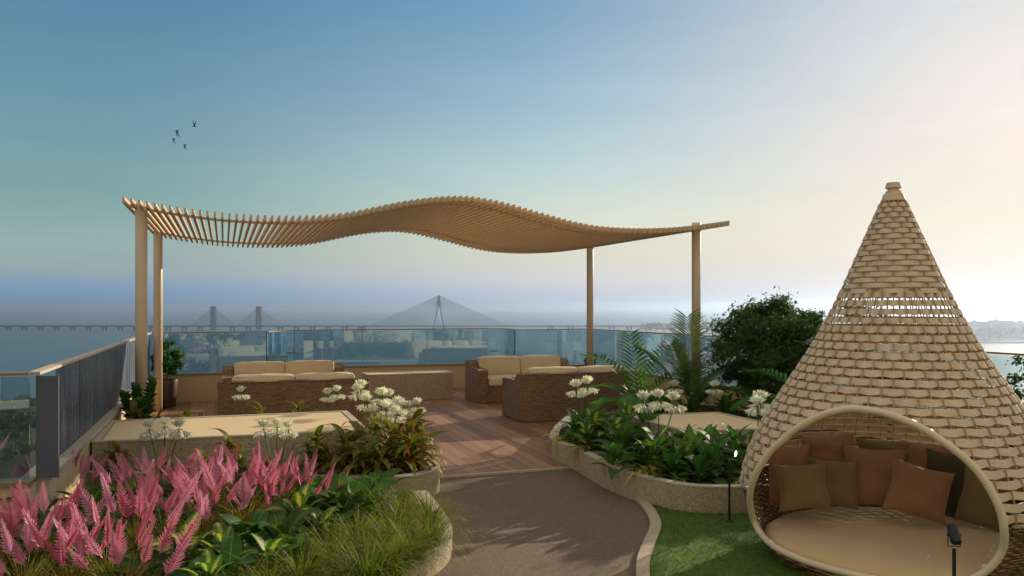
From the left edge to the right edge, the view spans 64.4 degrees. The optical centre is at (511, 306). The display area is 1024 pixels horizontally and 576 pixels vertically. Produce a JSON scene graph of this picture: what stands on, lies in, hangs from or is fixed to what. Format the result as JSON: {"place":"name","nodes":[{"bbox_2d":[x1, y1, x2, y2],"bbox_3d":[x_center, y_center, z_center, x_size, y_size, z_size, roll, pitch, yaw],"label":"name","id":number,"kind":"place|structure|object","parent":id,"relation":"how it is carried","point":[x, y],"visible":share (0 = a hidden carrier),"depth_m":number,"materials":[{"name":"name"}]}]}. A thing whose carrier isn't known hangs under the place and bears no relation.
{"place":"outdoors","nodes":[
{"label":"outdoors","id":0,"kind":"place"},
{"bbox_2d":[150,388,569,475],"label":"timber deck","id":1,"kind":"structure","parent":0,"point":[484,437],"depth_m":11.34,"materials":[{"name":"wood"}]},
{"bbox_2d":[119,376,158,419],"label":"shrub","id":2,"kind":"object","parent":1,"relation":"on","point":[136,393],"visible":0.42,"depth_m":9.99,"materials":[{"name":"green plant"}]},
{"bbox_2d":[149,338,185,408],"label":"potted shrub","id":3,"kind":"object","parent":1,"relation":"on","point":[170,386],"visible":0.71,"depth_m":14.19,"materials":[{"name":"green plant"}]},
{"bbox_2d":[91,410,368,470],"bbox_3d":[-3.072,1.550,8.975,2.707,0.500,1.708,0,0,-19],"label":"bench","id":4,"kind":"object","parent":1,"relation":"on","point":[205,436],"visible":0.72,"depth_m":8.42,"materials":[{"name":"stone"}]},
{"bbox_2d":[222,360,345,381],"bbox_3d":[-3.925,1.361,14.113,2.090,0.830,0.952,0,0,-19],"label":"wicker sofa","id":5,"kind":"object","parent":1,"relation":"on","point":[294,368],"visible":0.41,"depth_m":14.22,"materials":[{"name":"fabric"}]},
{"bbox_2d":[217,372,369,425],"bbox_3d":[-3.189,1.361,11.863,2.090,0.830,0.952,0,0,-20],"label":"wicker sofa","id":6,"kind":"object","parent":1,"relation":"on","point":[271,393],"visible":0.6,"depth_m":11.42,"materials":[{"name":"wicker"}]},
{"bbox_2d":[150,363,584,401],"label":"parapet wall","id":7,"kind":"structure","parent":1,"relation":"on","point":[201,386],"depth_m":15.45,"materials":[{"name":"beige paint"}]},
{"bbox_2d":[267,328,516,365],"bbox_3d":[-2.461,0.861,17.043,5.142,0.775,1.270,0,0,-13],"label":"glass balustrade","id":8,"kind":"object","parent":7,"relation":"on","point":[387,329],"visible":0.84,"depth_m":17.36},
{"bbox_2d":[362,370,452,401],"bbox_3d":[-2.029,1.535,15.795,1.672,0.530,0.632,0,0,-20],"label":"bench","id":9,"kind":"object","parent":1,"relation":"on","point":[424,385],"visible":0.88,"depth_m":15.55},
{"bbox_2d":[122,196,728,411],"bbox_3d":[-1.503,0.125,13.716,8.657,3.350,5.040,0,0,-20],"label":"pergola","id":10,"kind":"object","parent":1,"relation":"on","point":[483,224],"visible":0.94,"depth_m":12.97,"materials":[{"name":"paint"}]},
{"bbox_2d":[465,355,578,402],"bbox_3d":[0.215,1.361,15.713,2.090,0.830,0.952,0,0,-19],"label":"wicker sofa","id":11,"kind":"object","parent":1,"relation":"on","point":[484,375],"visible":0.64,"depth_m":15.59,"materials":[{"name":"fabric"}]},
{"bbox_2d":[502,365,641,421],"bbox_3d":[0.976,1.361,13.263,2.090,0.830,0.952,0,0,-20],"label":"wicker sofa","id":12,"kind":"object","parent":1,"relation":"on","point":[532,394],"visible":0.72,"depth_m":12.74,"materials":[{"name":"wicker"}]},
{"bbox_2d":[0,425,1017,477],"bbox_3d":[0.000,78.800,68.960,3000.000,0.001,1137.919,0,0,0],"label":"land","id":13,"kind":"structure","parent":0,"point":[7,470],"depth_m":428.51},
{"bbox_2d":[0,311,1023,408],"bbox_3d":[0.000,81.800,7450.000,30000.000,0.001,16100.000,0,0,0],"label":"sea","id":14,"kind":"structure","parent":0,"point":[31,348],"depth_m":2042.94,"materials":[{"name":"liquid"}]},
{"bbox_2d":[0,295,658,330],"bbox_3d":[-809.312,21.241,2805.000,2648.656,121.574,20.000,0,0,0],"label":"sea bridge","id":15,"kind":"structure","parent":14,"relation":"on","point":[213,318],"depth_m":2797.09,"materials":[{"name":"concrete"}]},
{"bbox_2d":[0,0,1023,310],"label":"sky","id":16,"kind":"structure","parent":0,"point":[788,123],"materials":[{"name":"blue"}]},
{"bbox_2d":[433,469,649,575],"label":"path","id":17,"kind":"structure","parent":0,"point":[570,522],"depth_m":6.67,"materials":[{"name":"concrete"}]},
{"bbox_2d":[0,476,36,545],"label":"parapet wall","id":18,"kind":"structure","parent":17,"relation":"on","point":[7,483],"depth_m":5.82,"materials":[{"name":"beige paint"}]},
{"bbox_2d":[22,375,152,531],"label":"parapet wall","id":19,"kind":"structure","parent":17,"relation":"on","point":[69,475],"depth_m":6.98,"materials":[{"name":"beige paint"}]},
{"bbox_2d":[29,332,151,477],"bbox_3d":[-5.099,0.861,10.494,0.207,0.775,9.772,0,0,-20],"label":"glass balustrade","id":20,"kind":"object","parent":19,"relation":"on","point":[77,397],"visible":0.81,"depth_m":7.53,"materials":[{"name":"glass"}]},
{"bbox_2d":[0,490,452,575],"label":"planter","id":21,"kind":"object","parent":17,"relation":"on","point":[422,572],"visible":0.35,"depth_m":5.75,"materials":[{"name":"stone"}]},
{"bbox_2d":[0,479,79,575],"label":"pink plume plant","id":22,"kind":"object","parent":21,"relation":"on","point":[12,526],"visible":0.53,"depth_m":5.27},
{"bbox_2d":[0,478,107,572],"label":"pink plume plant","id":23,"kind":"object","parent":21,"relation":"on","point":[45,507],"visible":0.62,"depth_m":5.44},
{"bbox_2d":[19,449,108,492],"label":"pink plume plant","id":24,"kind":"object","parent":21,"relation":"on","point":[83,472],"visible":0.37,"depth_m":6.97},
{"bbox_2d":[15,509,128,574],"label":"broad leaf plant","id":25,"kind":"object","parent":21,"relation":"on","point":[41,514],"visible":0.19,"depth_m":5.48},
{"bbox_2d":[42,486,131,534],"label":"broad leaf plant","id":26,"kind":"object","parent":21,"relation":"on","point":[96,493],"visible":0.16,"depth_m":6.17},
{"bbox_2d":[34,488,160,575],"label":"pink plume plant","id":27,"kind":"object","parent":21,"relation":"on","point":[146,517],"visible":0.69,"depth_m":4.97,"materials":[{"name":"plant"}]},
{"bbox_2d":[95,440,138,484],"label":"red edged plant","id":28,"kind":"object","parent":21,"relation":"on","point":[112,456],"visible":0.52,"depth_m":7.71,"materials":[{"name":"green plant"}]},
{"bbox_2d":[60,458,202,555],"bbox_3d":[-2.598,1.412,5.632,0.803,0.620,0.782,0,0,-1],"label":"pink plume plant","id":29,"kind":"object","parent":21,"relation":"on","point":[149,491],"visible":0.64,"depth_m":5.58,"materials":[{"name":"plant"}]},
{"bbox_2d":[89,446,197,508],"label":"pink plume plant","id":30,"kind":"object","parent":21,"relation":"on","point":[123,465],"visible":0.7,"depth_m":6.88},
{"bbox_2d":[96,538,196,575],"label":"broad leaf plant","id":31,"kind":"object","parent":21,"relation":"on","point":[152,569],"visible":0.48,"depth_m":4.97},
{"bbox_2d":[137,415,190,478],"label":"white umbel plant","id":32,"kind":"object","parent":21,"relation":"on","point":[172,433],"visible":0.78,"depth_m":7.73,"materials":[{"name":"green plant"}]},
{"bbox_2d":[124,476,209,544],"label":"pink plume plant","id":33,"kind":"object","parent":21,"relation":"on","point":[133,497],"visible":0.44,"depth_m":5.81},
{"bbox_2d":[130,457,237,525],"bbox_3d":[-2.553,1.440,6.365,0.730,0.564,0.710,0,0,-4],"label":"pink plume plant","id":34,"kind":"object","parent":21,"relation":"on","point":[174,481],"visible":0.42,"depth_m":6.41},
{"bbox_2d":[145,511,227,575],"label":"variegated plant","id":35,"kind":"object","parent":21,"relation":"on","point":[155,542],"visible":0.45,"depth_m":5.08,"materials":[{"name":"green plant"}]},
{"bbox_2d":[158,473,256,542],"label":"pink plume plant","id":36,"kind":"object","parent":21,"relation":"on","point":[200,495],"visible":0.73,"depth_m":5.93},
{"bbox_2d":[159,442,260,510],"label":"pink plume plant","id":37,"kind":"object","parent":21,"relation":"on","point":[218,456],"visible":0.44,"depth_m":6.93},
{"bbox_2d":[167,535,270,575],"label":"broad leaf plant","id":38,"kind":"object","parent":21,"relation":"on","point":[231,545],"visible":0.62,"depth_m":4.95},
{"bbox_2d":[184,522,258,572],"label":"variegated plant","id":39,"kind":"object","parent":21,"relation":"on","point":[221,532],"visible":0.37,"depth_m":5.18,"materials":[{"name":"green plant"}]},
{"bbox_2d":[206,428,251,481],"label":"red edged plant","id":40,"kind":"object","parent":21,"relation":"on","point":[230,445],"visible":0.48,"depth_m":7.59,"materials":[{"name":"green plant"}]},
{"bbox_2d":[175,455,284,531],"bbox_3d":[-2.113,1.429,6.235,0.823,0.587,0.753,0,0,-2],"label":"pink plume plant","id":41,"kind":"object","parent":21,"relation":"on","point":[229,476],"visible":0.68,"depth_m":6.21,"materials":[{"name":"plant"}]},
{"bbox_2d":[207,438,299,510],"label":"pink plume plant","id":42,"kind":"object","parent":21,"relation":"on","point":[257,453],"visible":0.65,"depth_m":6.78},
{"bbox_2d":[211,510,307,575],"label":"broad leaf plant","id":43,"kind":"object","parent":21,"relation":"on","point":[256,516],"visible":0.37,"depth_m":5.44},
{"bbox_2d":[239,533,298,575],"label":"variegated plant","id":44,"kind":"object","parent":21,"relation":"on","point":[269,543],"visible":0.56,"depth_m":4.99,"materials":[{"name":"green plant"}]},
{"bbox_2d":[218,538,326,575],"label":"grass tuft","id":45,"kind":"object","parent":21,"relation":"on","point":[275,571],"visible":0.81,"depth_m":4.76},
{"bbox_2d":[227,468,329,527],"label":"pink plume plant","id":46,"kind":"object","parent":21,"relation":"on","point":[289,486],"visible":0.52,"depth_m":6.19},
{"bbox_2d":[253,418,304,477],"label":"white umbel plant","id":47,"kind":"object","parent":21,"relation":"on","point":[282,432],"visible":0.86,"depth_m":7.68,"materials":[{"name":"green plant"}]},
{"bbox_2d":[252,446,318,512],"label":"pink plume plant","id":48,"kind":"object","parent":21,"relation":"on","point":[310,465],"visible":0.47,"depth_m":6.70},
{"bbox_2d":[232,506,344,570],"bbox_3d":[-1.511,1.562,5.535,0.880,0.397,0.741,0,0,34],"label":"broad leaf plant","id":49,"kind":"object","parent":21,"relation":"on","point":[282,523],"visible":0.45,"depth_m":5.56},
{"bbox_2d":[258,483,334,545],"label":"variegated plant","id":50,"kind":"object","parent":21,"relation":"on","point":[300,497],"visible":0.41,"depth_m":5.87,"materials":[{"name":"green plant"}]},
{"bbox_2d":[232,527,361,575],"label":"grass tuft","id":51,"kind":"object","parent":21,"relation":"on","point":[310,573],"visible":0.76,"depth_m":4.88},
{"bbox_2d":[248,528,347,575],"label":"broad leaf plant","id":52,"kind":"object","parent":21,"relation":"on","point":[296,544],"visible":0.36,"depth_m":5.15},
{"bbox_2d":[274,486,365,536],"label":"broad leaf plant","id":53,"kind":"object","parent":21,"relation":"on","point":[312,498],"visible":0.18,"depth_m":6.15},
{"bbox_2d":[296,506,354,549],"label":"variegated plant","id":54,"kind":"object","parent":21,"relation":"on","point":[330,510],"visible":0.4,"depth_m":5.70,"materials":[{"name":"green plant"}]},
{"bbox_2d":[278,509,399,575],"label":"grass tuft","id":55,"kind":"object","parent":21,"relation":"on","point":[334,554],"visible":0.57,"depth_m":5.18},
{"bbox_2d":[311,472,390,531],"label":"broad leaf plant","id":56,"kind":"object","parent":21,"relation":"on","point":[342,503],"visible":0.54,"depth_m":6.30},
{"bbox_2d":[308,503,403,571],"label":"grass tuft","id":57,"kind":"object","parent":21,"relation":"on","point":[358,527],"visible":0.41,"depth_m":5.62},
{"bbox_2d":[319,474,413,530],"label":"broad leaf plant","id":58,"kind":"object","parent":21,"relation":"on","point":[383,482],"visible":0.34,"depth_m":6.55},
{"bbox_2d":[303,519,442,575],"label":"grass tuft","id":59,"kind":"object","parent":21,"relation":"on","point":[369,571],"visible":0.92,"depth_m":4.95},
{"bbox_2d":[347,468,419,502],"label":"broad leaf plant","id":60,"kind":"object","parent":21,"relation":"on","point":[390,473],"visible":0.37,"depth_m":7.18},
{"bbox_2d":[333,494,445,559],"bbox_3d":[-0.867,1.538,5.757,0.899,0.473,0.886,0,0,9],"label":"grass tuft","id":61,"kind":"object","parent":21,"relation":"on","point":[390,520],"visible":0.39,"depth_m":5.79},
{"bbox_2d":[337,506,464,575],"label":"grass tuft","id":62,"kind":"object","parent":21,"relation":"on","point":[397,552],"visible":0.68,"depth_m":5.15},
{"bbox_2d":[362,479,458,533],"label":"grass tuft","id":63,"kind":"object","parent":21,"relation":"on","point":[391,507],"visible":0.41,"depth_m":6.26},
{"bbox_2d":[365,504,469,575],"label":"grass tuft","id":64,"kind":"object","parent":21,"relation":"on","point":[419,547],"visible":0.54,"depth_m":5.40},
{"bbox_2d":[378,480,481,535],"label":"grass tuft","id":65,"kind":"object","parent":21,"relation":"on","point":[433,513],"visible":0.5,"depth_m":6.25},
{"bbox_2d":[384,493,488,567],"bbox_3d":[-0.551,1.556,5.740,0.905,0.442,0.875,0,0,-41],"label":"grass tuft","id":66,"kind":"object","parent":21,"relation":"on","point":[430,530],"visible":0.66,"depth_m":5.74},
{"bbox_2d":[87,431,439,495],"bbox_3d":[-2.833,1.688,8.695,3.609,0.243,3.408,0,0,-19],"label":"planter","id":67,"kind":"object","parent":17,"relation":"on","point":[431,477],"visible":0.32,"depth_m":7.69,"materials":[{"name":"concrete"}]},
{"bbox_2d":[291,424,336,473],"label":"red edged plant","id":68,"kind":"object","parent":67,"relation":"in","point":[311,450],"visible":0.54,"depth_m":7.88,"materials":[{"name":"green plant"}]},
{"bbox_2d":[307,423,374,475],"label":"red edged plant","id":69,"kind":"object","parent":67,"relation":"in","point":[331,459],"visible":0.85,"depth_m":7.69,"materials":[{"name":"green plant"}]},
{"bbox_2d":[329,421,407,472],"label":"red edged plant","id":70,"kind":"object","parent":67,"relation":"in","point":[355,436],"visible":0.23,"depth_m":8.13,"materials":[{"name":"green plant"}]},
{"bbox_2d":[340,440,399,479],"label":"red edged plant","id":71,"kind":"object","parent":67,"relation":"in","point":[369,459],"visible":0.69,"depth_m":7.64,"materials":[{"name":"green plant"}]},
{"bbox_2d":[357,386,408,445],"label":"white umbel plant","id":72,"kind":"object","parent":67,"relation":"on","point":[379,391],"visible":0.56,"depth_m":9.15,"materials":[{"name":"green plant"}]},
{"bbox_2d":[376,397,408,454],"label":"white umbel plant","id":73,"kind":"object","parent":67,"relation":"on","point":[391,414],"visible":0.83,"depth_m":8.60,"materials":[{"name":"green plant"}]},
{"bbox_2d":[359,411,439,474],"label":"red edged plant","id":74,"kind":"object","parent":67,"relation":"in","point":[387,431],"visible":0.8,"depth_m":7.78,"materials":[{"name":"green plant"}]},
{"bbox_2d":[382,412,450,472],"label":"red edged plant","id":75,"kind":"object","parent":67,"relation":"on","point":[412,433],"visible":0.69,"depth_m":7.91,"materials":[{"name":"green plant"}]},
{"bbox_2d":[440,466,571,478],"bbox_3d":[-0.114,1.786,8.755,9.450,0.024,0.038,0,0,-20],"label":"deck edging","id":76,"kind":"object","parent":17,"relation":"on","point":[503,472],"visible":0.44,"depth_m":8.76,"materials":[{"name":"stone"}]},
{"bbox_2d":[571,466,660,575],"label":"path kerb","id":77,"kind":"structure","parent":17,"relation":"on","point":[646,549],"depth_m":6.22,"materials":[{"name":"stone"}]},
{"bbox_2d":[549,404,1020,513],"bbox_3d":[2.287,1.681,10.142,3.949,0.258,5.936,0,0,-19],"label":"planter","id":78,"kind":"object","parent":17,"relation":"on","point":[687,495],"visible":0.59,"depth_m":7.49,"materials":[{"name":"concrete"}]},
{"bbox_2d":[559,376,598,441],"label":"white umbel plant","id":79,"kind":"object","parent":78,"relation":"on","point":[583,391],"visible":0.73,"depth_m":9.59,"materials":[{"name":"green plant"}]},
{"bbox_2d":[589,441,632,480],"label":"green leaf plant","id":80,"kind":"object","parent":78,"relation":"on","point":[612,448],"visible":0.96,"depth_m":7.94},
{"bbox_2d":[590,422,646,465],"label":"green leaf plant","id":81,"kind":"object","parent":78,"relation":"on","point":[623,433],"visible":0.55,"depth_m":8.40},
{"bbox_2d":[574,328,709,418],"bbox_3d":[1.859,0.978,11.361,1.952,1.345,1.592,0,0,0],"label":"areca palm","id":82,"kind":"object","parent":78,"relation":"on","point":[628,399],"visible":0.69,"depth_m":11.50,"materials":[{"name":"green plant"}]},
{"bbox_2d":[616,436,684,473],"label":"green leaf plant","id":83,"kind":"object","parent":78,"relation":"on","point":[649,450],"visible":0.7,"depth_m":7.76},
{"bbox_2d":[633,388,686,456],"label":"white umbel plant","id":84,"kind":"object","parent":78,"relation":"on","point":[675,396],"visible":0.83,"depth_m":8.42,"materials":[{"name":"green plant"}]},
{"bbox_2d":[648,448,702,481],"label":"green leaf plant","id":85,"kind":"object","parent":78,"relation":"on","point":[669,458],"visible":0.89,"depth_m":7.49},
{"bbox_2d":[650,434,719,477],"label":"green leaf plant","id":86,"kind":"object","parent":78,"relation":"on","point":[688,447],"visible":0.64,"depth_m":7.59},
{"bbox_2d":[632,308,752,411],"bbox_3d":[2.596,0.828,11.631,1.882,1.644,1.703,0,0,0],"label":"dark palm","id":87,"kind":"object","parent":78,"relation":"on","point":[680,350],"visible":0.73,"depth_m":11.70,"materials":[{"name":"green plant"}]},
{"bbox_2d":[672,453,721,483],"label":"green leaf plant","id":88,"kind":"object","parent":78,"relation":"on","point":[700,465],"visible":0.94,"depth_m":7.35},
{"bbox_2d":[626,412,788,445],"bbox_3d":[2.260,1.570,9.575,1.259,0.460,1.486,0,0,-20],"label":"bench","id":89,"kind":"object","parent":78,"relation":"in","point":[702,420],"visible":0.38,"depth_m":9.51,"materials":[{"name":"stone"}]},
{"bbox_2d":[679,437,741,483],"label":"green leaf plant","id":90,"kind":"object","parent":78,"relation":"on","point":[712,451],"visible":0.62,"depth_m":7.46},
{"bbox_2d":[744,389,770,442],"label":"white umbel plant","id":91,"kind":"object","parent":78,"relation":"on","point":[757,398],"visible":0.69,"depth_m":8.29,"materials":[{"name":"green plant"}]},
{"bbox_2d":[698,286,830,403],"bbox_3d":[3.867,0.669,11.920,2.108,1.964,1.736,0,0,-31],"label":"round bush","id":92,"kind":"object","parent":78,"relation":"on","point":[761,343],"visible":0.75,"depth_m":11.51,"materials":[{"name":"green plant"}]},
{"bbox_2d":[795,298,970,439],"bbox_3d":[4.406,0.732,9.702,1.890,1.837,1.345,0,0,34],"label":"tall shrub","id":93,"kind":"object","parent":78,"relation":"on","point":[854,307],"visible":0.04,"depth_m":9.64,"materials":[{"name":"green plant"}]},
{"bbox_2d":[973,353,1023,447],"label":"flowering shrub","id":94,"kind":"object","parent":78,"relation":"in","point":[1015,377],"visible":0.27,"depth_m":8.17,"materials":[{"name":"green plant"}]},
{"bbox_2d":[627,369,1023,459],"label":"parapet wall","id":95,"kind":"structure","parent":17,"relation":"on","point":[710,399],"depth_m":11.11,"materials":[{"name":"beige paint"}]},
{"bbox_2d":[646,488,1023,575],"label":"lawn","id":96,"kind":"structure","parent":0,"point":[717,566],"depth_m":5.97,"materials":[{"name":"plant"}]},
{"bbox_2d":[739,182,1023,575],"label":"woven pod daybed","id":97,"kind":"object","parent":96,"relation":"on","point":[894,258],"visible":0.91,"depth_m":5.49,"materials":[{"name":"wicker"}]},
{"bbox_2d":[767,443,808,503],"bbox_3d":[2.166,1.298,6.348,0.371,0.466,0.168,2,-8,-12],"label":"throw pillow","id":98,"kind":"object","parent":97,"relation":"on","point":[790,455],"visible":0.45,"depth_m":6.30,"materials":[{"name":"fabric"}]},
{"bbox_2d":[774,462,831,511],"bbox_3d":[2.162,1.339,6.053,0.393,0.354,0.178,-3,-16,2],"label":"throw pillow","id":99,"kind":"object","parent":97,"relation":"on","point":[802,486],"visible":1,"depth_m":5.99,"materials":[{"name":"brown fabric"}]},
{"bbox_2d":[799,433,853,463],"bbox_3d":[2.524,1.169,6.499,0.427,0.298,0.181,-3,-10,6],"label":"throw pillow","id":100,"kind":"object","parent":97,"relation":"on","point":[828,448],"visible":0.59,"depth_m":6.45,"materials":[{"name":"fabric"}]},
{"bbox_2d":[809,457,858,509],"bbox_3d":[2.458,1.348,6.222,0.381,0.367,0.164,4,-14,6],"label":"throw pillow","id":101,"kind":"object","parent":97,"relation":"on","point":[840,478],"visible":0.65,"depth_m":6.16,"materials":[{"name":"brown fabric"}]},
{"bbox_2d":[842,444,904,504],"bbox_3d":[2.798,1.316,6.298,0.463,0.467,0.175,3,-11,12],"label":"throw pillow","id":102,"kind":"object","parent":97,"relation":"on","point":[873,475],"visible":0.63,"depth_m":6.24,"materials":[{"name":"fabric"}]},
{"bbox_2d":[855,437,920,461],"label":"throw pillow","id":103,"kind":"object","parent":97,"relation":"on","point":[862,443],"visible":0.31,"depth_m":6.58,"materials":[{"name":"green fabric"}]},
{"bbox_2d":[882,457,955,526],"bbox_3d":[3.000,1.360,6.000,0.445,0.396,0.181,15,-12,16],"label":"throw pillow","id":104,"kind":"object","parent":97,"relation":"on","point":[918,491],"visible":1,"depth_m":5.95,"materials":[{"name":"fabric"}]},
{"bbox_2d":[901,440,951,468],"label":"throw pillow","id":105,"kind":"object","parent":97,"relation":"on","point":[918,454],"visible":0.34,"depth_m":6.48,"materials":[{"name":"fabric"}]},
{"bbox_2d":[927,448,972,513],"bbox_3d":[3.394,1.371,6.349,0.337,0.495,0.180,5,-5,36],"label":"throw pillow","id":106,"kind":"object","parent":97,"relation":"on","point":[944,462],"visible":0.4,"depth_m":6.28,"materials":[{"name":"black fabric"}]},
{"bbox_2d":[954,464,1013,532],"bbox_3d":[3.453,1.393,5.950,0.336,0.451,0.176,11,-4,45],"label":"throw pillow","id":107,"kind":"object","parent":97,"relation":"on","point":[975,505],"visible":0.57,"depth_m":5.91,"materials":[{"name":"brown fabric"}]},
{"bbox_2d":[946,524,961,575],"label":"garden spotlight","id":108,"kind":"object","parent":96,"relation":"on","point":[954,535],"visible":1,"depth_m":4.29,"materials":[{"name":"black metal"}]},
{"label":"bed soil","id":109,"kind":"structure","parent":0,"visible":0},
{"bbox_2d":[0,510,105,575],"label":"pink plume plant","id":110,"kind":"object","parent":109,"relation":"in","point":[27,539],"visible":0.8,"depth_m":4.81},
{"bbox_2d":[5,504,126,575],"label":"pink plume plant","id":111,"kind":"object","parent":109,"relation":"in","point":[61,546],"visible":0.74,"depth_m":4.78,"materials":[{"name":"plant"}]},
{"bbox_2d":[67,510,203,575],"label":"pink plume plant","id":112,"kind":"object","parent":109,"relation":"on","point":[91,547],"visible":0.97,"depth_m":4.70,"materials":[{"name":"plant"}]},
{"bbox_2d":[175,551,233,575],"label":"variegated plant","id":113,"kind":"object","parent":109,"relation":"in","point":[215,566],"visible":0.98,"depth_m":4.69,"materials":[{"name":"green plant"}]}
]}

